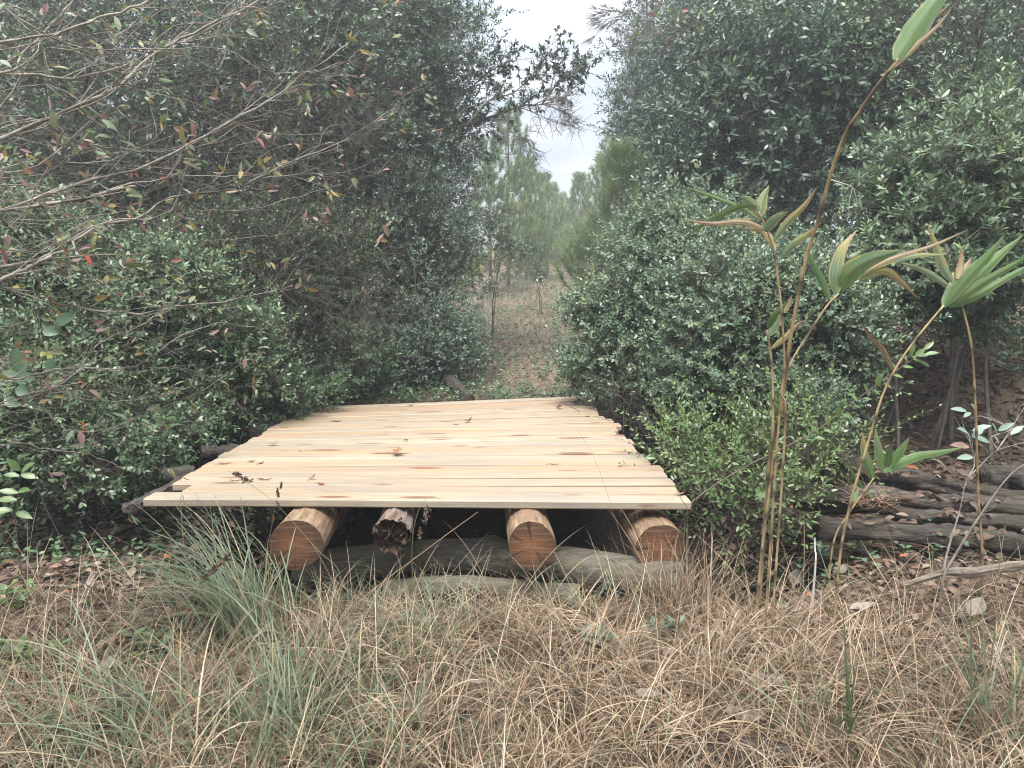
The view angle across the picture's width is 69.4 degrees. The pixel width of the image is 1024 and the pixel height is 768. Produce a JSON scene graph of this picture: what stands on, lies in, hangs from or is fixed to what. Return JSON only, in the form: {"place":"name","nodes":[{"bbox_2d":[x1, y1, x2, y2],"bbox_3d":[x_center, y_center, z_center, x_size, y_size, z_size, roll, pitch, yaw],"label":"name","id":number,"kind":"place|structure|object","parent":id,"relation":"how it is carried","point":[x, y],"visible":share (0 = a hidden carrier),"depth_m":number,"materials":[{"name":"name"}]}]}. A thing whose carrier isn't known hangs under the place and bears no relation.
{"place":"outdoors","nodes":[
{"label":"outdoors","id":0,"kind":"place"},
{"bbox_2d":[353,246,610,292],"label":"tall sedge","id":1,"kind":"object","parent":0,"point":[481,267],"visible":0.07,"depth_m":21.64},
{"bbox_2d":[0,250,1023,767],"bbox_3d":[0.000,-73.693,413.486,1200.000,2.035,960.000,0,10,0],"label":"ground","id":2,"kind":"structure","parent":0,"point":[576,528],"depth_m":4.66,"materials":[{"name":"soil"}]},
{"bbox_2d":[0,578,36,612],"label":"leafy herb","id":3,"kind":"object","parent":2,"relation":"on","point":[30,582],"visible":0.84,"depth_m":3.10,"materials":[{"name":"green plant"}]},
{"bbox_2d":[0,458,37,592],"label":"seedling tree","id":4,"kind":"object","parent":2,"relation":"on","point":[14,464],"visible":0.89,"depth_m":3.13,"materials":[{"name":"green plant"}]},
{"bbox_2d":[1,515,47,541],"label":"leafy herb","id":5,"kind":"object","parent":2,"relation":"on","point":[28,531],"visible":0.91,"depth_m":4.28,"materials":[{"name":"green plant"}]},
{"bbox_2d":[0,635,76,681],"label":"leafy herb","id":6,"kind":"object","parent":2,"relation":"on","point":[20,645],"visible":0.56,"depth_m":2.57,"materials":[{"name":"green plant"}]},
{"bbox_2d":[2,261,105,619],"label":"greenbrier vine","id":7,"kind":"object","parent":2,"relation":"on","point":[50,330],"visible":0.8,"depth_m":2.65,"materials":[{"name":"green plant"}]},
{"bbox_2d":[0,0,174,310],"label":"tree","id":8,"kind":"object","parent":2,"relation":"on","point":[24,43],"visible":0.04,"depth_m":9.76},
{"bbox_2d":[95,492,127,510],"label":"leafy herb","id":9,"kind":"object","parent":2,"relation":"on","point":[125,495],"visible":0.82,"depth_m":4.83,"materials":[{"name":"green plant"}]},
{"bbox_2d":[0,272,228,530],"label":"understorey shrub","id":10,"kind":"object","parent":2,"relation":"on","point":[129,443],"visible":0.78,"depth_m":4.17,"materials":[{"name":"green plant"}]},
{"bbox_2d":[1,0,268,257],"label":"tree","id":11,"kind":"object","parent":2,"relation":"on","point":[158,33],"visible":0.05,"depth_m":10.40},
{"bbox_2d":[0,152,272,501],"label":"understorey shrub","id":12,"kind":"object","parent":2,"relation":"on","point":[188,265],"visible":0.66,"depth_m":4.70,"materials":[{"name":"green plant"}]},
{"bbox_2d":[0,579,285,767],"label":"grass tussock","id":13,"kind":"object","parent":2,"relation":"on","point":[114,725],"depth_m":2.18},
{"bbox_2d":[116,626,176,657],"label":"leafy herb","id":14,"kind":"object","parent":2,"relation":"on","point":[168,634],"visible":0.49,"depth_m":2.75,"materials":[{"name":"green plant"}]},
{"bbox_2d":[0,0,306,301],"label":"bay tree","id":15,"kind":"object","parent":2,"relation":"on","point":[101,7],"visible":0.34,"depth_m":6.92,"materials":[{"name":"green plant"}]},
{"bbox_2d":[64,483,300,668],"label":"grass tussock","id":16,"kind":"object","parent":2,"relation":"on","point":[220,601],"depth_m":2.89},
{"bbox_2d":[47,269,334,488],"bbox_3d":[-2.375,-0.037,5.363,1.968,1.544,2.013,0,10,0],"label":"understorey shrub","id":17,"kind":"object","parent":2,"relation":"on","point":[263,369],"visible":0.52,"depth_m":5.27,"materials":[{"name":"green plant"}]},
{"bbox_2d":[177,551,233,660],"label":"seed stalk","id":18,"kind":"object","parent":2,"relation":"on","point":[214,569],"visible":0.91,"depth_m":2.61,"materials":[{"name":"brown plant"}]},
{"bbox_2d":[200,443,238,462],"bbox_3d":[-1.856,0.437,4.702,0.235,0.125,0.136,-5,12,-27],"label":"fallen log","id":19,"kind":"object","parent":2,"relation":"on","point":[212,452],"visible":0.64,"depth_m":4.66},
{"bbox_2d":[0,0,442,525],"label":"deciduous shrub","id":20,"kind":"object","parent":2,"relation":"on","point":[44,203],"visible":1,"depth_m":2.39,"materials":[{"name":"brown plant"}]},
{"bbox_2d":[148,0,360,297],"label":"tree","id":21,"kind":"object","parent":2,"relation":"on","point":[252,106],"visible":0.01,"depth_m":13.00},
{"bbox_2d":[265,482,282,626],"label":"seed stalk","id":22,"kind":"object","parent":2,"relation":"on","point":[278,493],"visible":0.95,"depth_m":2.86,"materials":[{"name":"brown plant"}]},
{"bbox_2d":[149,161,399,394],"bbox_3d":[-2.279,-0.913,6.846,2.527,2.139,1.733,-9,14,-42],"label":"understorey shrub","id":23,"kind":"object","parent":2,"relation":"on","point":[330,235],"visible":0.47,"depth_m":6.61,"materials":[{"name":"green plant"}]},
{"bbox_2d":[156,591,411,767],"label":"grass tussock","id":24,"kind":"object","parent":2,"relation":"on","point":[291,712],"depth_m":2.28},
{"bbox_2d":[229,471,342,627],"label":"seed stalk","id":25,"kind":"object","parent":2,"relation":"on","point":[238,475],"visible":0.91,"depth_m":2.90,"materials":[{"name":"brown plant"}]},
{"bbox_2d":[125,0,454,367],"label":"bay tree","id":26,"kind":"object","parent":2,"relation":"on","point":[344,30],"visible":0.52,"depth_m":7.40,"materials":[{"name":"green plant"}]},
{"bbox_2d":[216,345,363,443],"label":"understorey shrub","id":27,"kind":"object","parent":2,"relation":"on","point":[297,408],"visible":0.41,"depth_m":5.85,"materials":[{"name":"green plant"}]},
{"bbox_2d":[267,231,423,405],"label":"understorey shrub","id":28,"kind":"object","parent":2,"relation":"on","point":[351,366],"visible":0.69,"depth_m":6.81,"materials":[{"name":"green plant"}]},
{"bbox_2d":[222,0,469,319],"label":"tree","id":29,"kind":"object","parent":2,"relation":"on","point":[367,306],"depth_m":11.88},
{"bbox_2d":[311,575,396,600],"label":"grass tussock","id":30,"kind":"object","parent":2,"relation":"on","point":[355,586],"depth_m":4.77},
{"bbox_2d":[0,0,731,531],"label":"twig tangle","id":31,"kind":"object","parent":2,"relation":"on","point":[282,186],"visible":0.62,"depth_m":5.88,"materials":[{"name":"plant"}]},
{"bbox_2d":[320,278,506,396],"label":"wax myrtle","id":32,"kind":"object","parent":2,"relation":"on","point":[436,347],"visible":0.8,"depth_m":7.38,"materials":[{"name":"green plant"}]},
{"bbox_2d":[305,134,525,373],"bbox_3d":[-1.186,-1.458,8.380,2.583,2.702,2.652,-8,13,-38],"label":"wax myrtle","id":33,"kind":"object","parent":2,"relation":"on","point":[422,245],"visible":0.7,"depth_m":7.91,"materials":[{"name":"green plant"}]},
{"bbox_2d":[143,396,690,569],"bbox_3d":[-0.481,0.475,4.896,2.568,0.488,3.551,0,10,0],"label":"plank footbridge","id":34,"kind":"object","parent":2,"relation":"on","point":[499,454],"visible":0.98,"depth_m":3.78,"materials":[{"name":"brown wood"}]},
{"bbox_2d":[122,465,202,512],"bbox_3d":[-1.838,0.548,4.018,0.078,0.145,1.036,0,10,-2],"label":"old plank","id":35,"kind":"object","parent":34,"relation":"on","point":[132,507],"visible":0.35,"depth_m":3.63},
{"bbox_2d":[163,464,194,483],"bbox_3d":[-1.925,0.521,4.285,0.163,0.105,0.112,-3,11,-18],"label":"fallen log","id":36,"kind":"object","parent":35,"relation":"on","point":[181,470],"visible":0.59,"depth_m":4.25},
{"bbox_2d":[321,569,523,678],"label":"grass tussock","id":37,"kind":"object","parent":2,"relation":"on","point":[435,626],"depth_m":2.78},
{"bbox_2d":[235,0,618,348],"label":"holly tree","id":38,"kind":"object","parent":2,"relation":"on","point":[432,37],"visible":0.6,"depth_m":8.55,"materials":[{"name":"green plant"}]},
{"bbox_2d":[412,496,441,605],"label":"seed stalk","id":39,"kind":"object","parent":2,"relation":"on","point":[426,508],"visible":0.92,"depth_m":2.90,"materials":[{"name":"brown plant"}]},
{"bbox_2d":[441,372,474,400],"bbox_3d":[-0.535,0.044,7.066,0.128,0.215,0.767,-4,11,-21],"label":"broken stub","id":40,"kind":"object","parent":2,"relation":"on","point":[456,384],"visible":0.78,"depth_m":6.96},
{"bbox_2d":[284,252,645,410],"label":"track grass","id":41,"kind":"structure","parent":2,"relation":"on","point":[532,315],"depth_m":11.02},
{"bbox_2d":[298,272,640,404],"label":"track herbs","id":42,"kind":"object","parent":2,"relation":"on","point":[499,389],"visible":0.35,"depth_m":10.39,"materials":[{"name":"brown plant"}]},
{"bbox_2d":[383,575,579,605],"bbox_3d":[-0.137,0.933,3.353,0.884,0.128,0.116,0,10,0],"label":"fallen log","id":43,"kind":"object","parent":2,"relation":"on","point":[506,586],"visible":0.59,"depth_m":3.32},
{"bbox_2d":[292,535,683,600],"bbox_3d":[-0.157,0.873,3.562,1.918,0.302,0.339,3,11,15],"label":"fallen log","id":44,"kind":"object","parent":2,"relation":"on","point":[567,558],"visible":0.73,"depth_m":3.58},
{"bbox_2d":[455,134,529,293],"bbox_3d":[-0.443,-4.224,18.459,1.944,4.077,2.565,-5,12,-27],"label":"pine tree","id":45,"kind":"object","parent":2,"relation":"on","point":[500,191],"visible":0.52,"depth_m":18.32,"materials":[{"name":"green plant"}]},
{"bbox_2d":[0,275,1001,608],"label":"ground cover","id":46,"kind":"object","parent":2,"relation":"on","point":[410,395],"visible":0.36,"depth_m":5.00,"materials":[{"name":"brown plant"}]},
{"bbox_2d":[244,414,296,441],"bbox_3d":[-1.804,0.339,5.598,0.157,0.199,0.534,3,11,16],"label":"fallen log","id":47,"kind":"object","parent":46,"relation":"on","point":[251,430],"visible":0.35,"depth_m":5.36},
{"bbox_2d":[469,105,545,289],"bbox_3d":[-0.134,-5.114,20.344,2.353,5.114,2.479,0,10,0],"label":"pine tree","id":48,"kind":"object","parent":2,"relation":"on","point":[524,170],"visible":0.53,"depth_m":20.18,"materials":[{"name":"green plant"}]},
{"bbox_2d":[0,499,1023,767],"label":"dry grass","id":49,"kind":"structure","parent":2,"relation":"on","point":[688,677],"depth_m":2.45,"materials":[{"name":"plant"}]},
{"bbox_2d":[631,688,660,696],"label":"fallen leaf","id":50,"kind":"object","parent":49,"relation":"on","point":[643,691],"visible":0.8,"depth_m":2.36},
{"bbox_2d":[718,706,764,720],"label":"fallen leaf","id":51,"kind":"object","parent":49,"relation":"on","point":[738,715],"visible":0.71,"depth_m":2.31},
{"bbox_2d":[741,673,786,689],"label":"fallen leaf","id":52,"kind":"object","parent":49,"relation":"on","point":[766,680],"visible":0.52,"depth_m":2.48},
{"bbox_2d":[0,315,1023,767],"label":"leaf litter","id":53,"kind":"object","parent":2,"relation":"on","point":[100,561],"visible":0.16,"depth_m":3.61,"materials":[{"name":"plant"}]},
{"bbox_2d":[788,568,802,584],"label":"fallen leaf","id":54,"kind":"object","parent":53,"relation":"on","point":[792,576],"visible":0.78,"depth_m":4.08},
{"bbox_2d":[891,505,1023,534],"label":"fallen log","id":55,"kind":"object","parent":53,"relation":"on","point":[1013,523],"visible":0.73,"depth_m":3.85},
{"bbox_2d":[965,597,986,618],"bbox_3d":[1.876,0.909,2.998,0.102,0.057,0.086,0,10,0],"label":"rock","id":56,"kind":"object","parent":53,"relation":"on","point":[974,604],"visible":0.77,"depth_m":3.01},
{"bbox_2d":[481,199,547,335],"bbox_3d":[0.024,-1.658,10.828,1.004,2.050,0.908,0,10,0],"label":"oak sapling","id":57,"kind":"object","parent":2,"relation":"on","point":[505,239],"visible":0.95,"depth_m":10.76,"materials":[{"name":"green plant"}]},
{"bbox_2d":[504,216,556,280],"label":"pine tree","id":58,"kind":"object","parent":2,"relation":"on","point":[547,251],"visible":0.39,"depth_m":23.46,"materials":[{"name":"green plant"}]},
{"bbox_2d":[492,152,570,280],"bbox_3d":[0.571,-5.499,24.348,2.707,4.256,2.691,-4,11,-23],"label":"pine tree","id":59,"kind":"object","parent":2,"relation":"on","point":[537,188],"visible":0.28,"depth_m":24.09,"materials":[{"name":"green plant"}]},
{"bbox_2d":[526,259,549,315],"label":"oak sapling","id":60,"kind":"object","parent":2,"relation":"on","point":[538,267],"visible":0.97,"depth_m":13.80,"materials":[{"name":"green plant"}]},
{"bbox_2d":[514,173,567,262],"bbox_3d":[1.254,-7.188,32.310,2.609,4.245,2.577,4,11,20],"label":"pine tree","id":61,"kind":"object","parent":2,"relation":"on","point":[554,190],"visible":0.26,"depth_m":31.89,"materials":[{"name":"green plant"}]},
{"bbox_2d":[531,181,568,244],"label":"pine tree","id":62,"kind":"object","parent":2,"relation":"on","point":[558,205],"visible":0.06,"depth_m":42.48,"materials":[{"name":"green plant"}]},
{"bbox_2d":[549,222,573,269],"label":"pine tree","id":63,"kind":"object","parent":2,"relation":"on","point":[564,229],"visible":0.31,"depth_m":29.39,"materials":[{"name":"green plant"}]},
{"bbox_2d":[555,216,586,267],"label":"pine tree","id":64,"kind":"object","parent":2,"relation":"on","point":[569,227],"visible":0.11,"depth_m":26.53,"materials":[{"name":"green plant"}]},
{"bbox_2d":[521,559,629,625],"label":"grass tussock","id":65,"kind":"object","parent":2,"relation":"on","point":[565,599],"depth_m":3.09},
{"bbox_2d":[558,170,597,251],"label":"pine tree","id":66,"kind":"object","parent":2,"relation":"on","point":[579,179],"visible":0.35,"depth_m":30.97,"materials":[{"name":"green plant"}]},
{"bbox_2d":[550,221,617,291],"bbox_3d":[1.696,-2.818,16.789,1.859,1.812,1.691,0,10,0],"label":"pine tree","id":67,"kind":"object","parent":2,"relation":"on","point":[578,250],"visible":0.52,"depth_m":16.59,"materials":[{"name":"green plant"}]},
{"bbox_2d":[558,211,614,277],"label":"pine tree","id":68,"kind":"object","parent":2,"relation":"on","point":[587,219],"visible":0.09,"depth_m":19.40,"materials":[{"name":"green plant"}]},
{"bbox_2d":[565,622,616,652],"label":"leafy herb","id":69,"kind":"object","parent":2,"relation":"on","point":[590,634],"visible":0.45,"depth_m":2.73,"materials":[{"name":"green plant"}]},
{"bbox_2d":[570,150,623,262],"bbox_3d":[3.201,-5.822,25.319,2.522,4.420,2.417,-10,14,-43],"label":"pine tree","id":70,"kind":"object","parent":2,"relation":"on","point":[594,182],"visible":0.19,"depth_m":25.30,"materials":[{"name":"green plant"}]},
{"bbox_2d":[577,125,653,273],"bbox_3d":[1.663,-2.278,10.916,1.490,3.146,1.439,8,13,39],"label":"pine tree","id":71,"kind":"object","parent":2,"relation":"on","point":[619,153],"visible":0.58,"depth_m":10.76,"materials":[{"name":"green plant"}]},
{"bbox_2d":[574,0,718,239],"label":"tree","id":72,"kind":"object","parent":2,"relation":"on","point":[620,45],"visible":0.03,"depth_m":15.01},
{"bbox_2d":[536,150,788,444],"bbox_3d":[1.359,-0.739,6.330,2.410,2.449,1.797,-6,12,-32],"label":"gallberry shrub","id":73,"kind":"object","parent":2,"relation":"on","point":[595,308],"visible":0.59,"depth_m":5.95,"materials":[{"name":"green plant"}]},
{"bbox_2d":[643,614,685,640],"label":"leafy herb","id":74,"kind":"object","parent":2,"relation":"on","point":[668,626],"visible":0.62,"depth_m":2.83,"materials":[{"name":"green plant"}]},
{"bbox_2d":[580,0,815,211],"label":"hazy tree","id":75,"kind":"object","parent":2,"relation":"on","point":[647,84],"visible":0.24,"depth_m":11.32,"materials":[{"name":"green plant"}]},
{"bbox_2d":[601,206,905,492],"bbox_3d":[1.690,-0.210,5.355,1.919,2.109,1.859,-3,11,-15],"label":"gallberry shrub","id":76,"kind":"object","parent":2,"relation":"on","point":[709,332],"visible":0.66,"depth_m":5.03,"materials":[{"name":"green plant"}]},
{"bbox_2d":[684,186,822,640],"bbox_3d":[0.802,0.182,2.629,0.453,1.727,0.090,3,11,15],"label":"cane","id":77,"kind":"object","parent":2,"relation":"on","point":[759,206],"visible":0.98,"depth_m":2.51,"materials":[{"name":"brown plant"}]},
{"bbox_2d":[692,634,822,759],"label":"grass tussock","id":78,"kind":"object","parent":2,"relation":"on","point":[791,693],"depth_m":2.23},
{"bbox_2d":[629,0,885,260],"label":"tree","id":79,"kind":"object","parent":2,"relation":"on","point":[776,113],"depth_m":13.77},
{"bbox_2d":[676,725,839,767],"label":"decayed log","id":80,"kind":"object","parent":2,"relation":"on","point":[761,749],"visible":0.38,"depth_m":2.17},
{"bbox_2d":[693,495,826,667],"bbox_3d":[0.964,0.815,2.607,0.684,0.874,0.007,1,10,3],"label":"straw","id":81,"kind":"object","parent":2,"relation":"on","point":[756,583],"visible":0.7,"depth_m":2.59,"materials":[{"name":"plant"}]},
{"bbox_2d":[611,0,931,252],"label":"laurel tree","id":82,"kind":"object","parent":2,"relation":"on","point":[758,162],"visible":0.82,"depth_m":7.76,"materials":[{"name":"green plant"}]},
{"bbox_2d":[634,0,908,253],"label":"tree","id":83,"kind":"object","parent":2,"relation":"on","point":[805,4],"visible":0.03,"depth_m":10.56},
{"bbox_2d":[615,326,944,618],"bbox_3d":[1.313,0.574,4.076,1.614,1.759,1.748,0,10,0],"label":"green shrub","id":84,"kind":"object","parent":2,"relation":"on","point":[733,462],"visible":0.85,"depth_m":3.92,"materials":[{"name":"green plant"}]},
{"bbox_2d":[755,295,807,630],"bbox_3d":[1.005,0.344,2.825,0.092,1.366,0.189,9,14,41],"label":"cane","id":85,"kind":"object","parent":2,"relation":"on","point":[773,321],"visible":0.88,"depth_m":2.74,"materials":[{"name":"brown plant"}]},
{"bbox_2d":[681,342,938,606],"bbox_3d":[1.309,0.488,3.396,1.059,1.389,0.214,0,10,0],"label":"bent stem","id":86,"kind":"object","parent":2,"relation":"on","point":[919,353],"visible":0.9,"depth_m":3.27,"materials":[{"name":"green plant"}]},
{"bbox_2d":[810,538,816,612],"bbox_3d":[1.266,0.819,3.114,0.012,0.346,0.049,1,10,3],"label":"dead stick","id":87,"kind":"object","parent":2,"relation":"on","point":[813,589],"visible":0.84,"depth_m":3.10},
{"bbox_2d":[810,537,833,562],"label":"leafy herb","id":88,"kind":"object","parent":2,"relation":"on","point":[823,547],"visible":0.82,"depth_m":3.92,"materials":[{"name":"green plant"}]},
{"bbox_2d":[702,240,951,483],"bbox_3d":[2.010,-0.129,4.989,1.449,1.663,1.440,0,10,0],"label":"gallberry shrub","id":89,"kind":"object","parent":2,"relation":"on","point":[867,355],"visible":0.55,"depth_m":4.78,"materials":[{"name":"green plant"}]},
{"bbox_2d":[775,606,897,767],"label":"grass tussock","id":90,"kind":"object","parent":2,"relation":"on","point":[849,697],"depth_m":2.22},
{"bbox_2d":[758,0,952,619],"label":"cane","id":91,"kind":"object","parent":2,"relation":"on","point":[916,32],"visible":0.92,"depth_m":2.10,"materials":[{"name":"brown plant"}]},
{"bbox_2d":[763,230,966,642],"bbox_3d":[1.256,0.249,2.677,0.601,1.584,0.124,0,10,0],"label":"cane","id":92,"kind":"object","parent":2,"relation":"on","point":[842,276],"visible":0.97,"depth_m":2.59,"materials":[{"name":"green plant"}]},
{"bbox_2d":[826,429,963,619],"bbox_3d":[1.549,0.584,2.987,0.546,0.848,0.142,0,10,0],"label":"cane","id":93,"kind":"object","parent":2,"relation":"on","point":[890,461],"visible":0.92,"depth_m":2.91,"materials":[{"name":"green plant"}]},
{"bbox_2d":[773,0,1023,243],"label":"tupelo tree","id":94,"kind":"object","parent":2,"relation":"on","point":[957,83],"visible":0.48,"depth_m":7.32,"materials":[{"name":"green plant"}]},
{"bbox_2d":[776,0,1023,253],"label":"tree","id":95,"kind":"object","parent":2,"relation":"on","point":[988,39],"visible":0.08,"depth_m":9.19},
{"bbox_2d":[792,483,1023,515],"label":"fallen log","id":96,"kind":"object","parent":2,"relation":"on","point":[1013,505],"visible":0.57,"depth_m":4.01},
{"bbox_2d":[812,512,1023,554],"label":"fallen log","id":97,"kind":"object","parent":2,"relation":"on","point":[862,531],"visible":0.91,"depth_m":3.63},
{"bbox_2d":[821,52,1023,458],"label":"rhododendron","id":98,"kind":"object","parent":2,"relation":"on","point":[977,198],"visible":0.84,"depth_m":5.16,"materials":[{"name":"green plant"}]},
{"bbox_2d":[829,452,1023,496],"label":"fallen log","id":99,"kind":"object","parent":2,"relation":"on","point":[925,482],"visible":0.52,"depth_m":4.51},
{"bbox_2d":[831,226,1023,641],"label":"cane","id":100,"kind":"object","parent":2,"relation":"on","point":[968,283],"visible":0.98,"depth_m":2.63,"materials":[{"name":"green plant"}]},
{"bbox_2d":[846,252,1023,372],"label":"bank shrub","id":101,"kind":"object","parent":2,"relation":"on","point":[1019,347],"visible":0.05,"depth_m":6.34,"materials":[{"name":"green plant"}]},
{"bbox_2d":[854,0,1023,234],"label":"tree","id":102,"kind":"object","parent":2,"relation":"on","point":[953,35],"depth_m":11.56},
{"bbox_2d":[900,561,1023,587],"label":"decayed log","id":103,"kind":"object","parent":2,"relation":"on","point":[974,572],"visible":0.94,"depth_m":3.04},
{"bbox_2d":[952,273,983,596],"bbox_3d":[1.837,0.270,2.996,0.267,1.425,0.013,0,10,0],"label":"cane","id":104,"kind":"object","parent":2,"relation":"on","point":[977,462],"visible":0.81,"depth_m":2.99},
{"bbox_2d":[921,398,1023,578],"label":"bay sapling","id":105,"kind":"object","parent":2,"relation":"on","point":[1003,427],"visible":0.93,"depth_m":3.21,"materials":[{"name":"green plant"}]},
{"bbox_2d":[931,588,1023,761],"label":"grass tussock","id":106,"kind":"object","parent":2,"relation":"on","point":[1014,701],"depth_m":2.26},
{"bbox_2d":[938,459,1023,615],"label":"bare sapling","id":107,"kind":"object","parent":2,"relation":"on","point":[957,551],"visible":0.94,"depth_m":3.04,"materials":[{"name":"grey plant"}]},
{"bbox_2d":[987,526,1005,694],"bbox_3d":[1.622,0.773,2.488,0.010,0.617,0.025,2,10,11],"label":"straw","id":108,"kind":"object","parent":2,"relation":"on","point":[996,608],"visible":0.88,"depth_m":2.47,"materials":[{"name":"beige plant"}]},
{"bbox_2d":[972,462,1023,489],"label":"fallen log","id":109,"kind":"object","parent":2,"relation":"on","point":[999,474],"visible":0.93,"depth_m":4.74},
{"bbox_2d":[0,532,1023,767],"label":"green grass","id":110,"kind":"structure","parent":0,"point":[324,715],"depth_m":2.43,"materials":[{"name":"plant"}]},
{"bbox_2d":[3,0,1023,249],"label":"sky","id":111,"kind":"structure","parent":0,"point":[535,25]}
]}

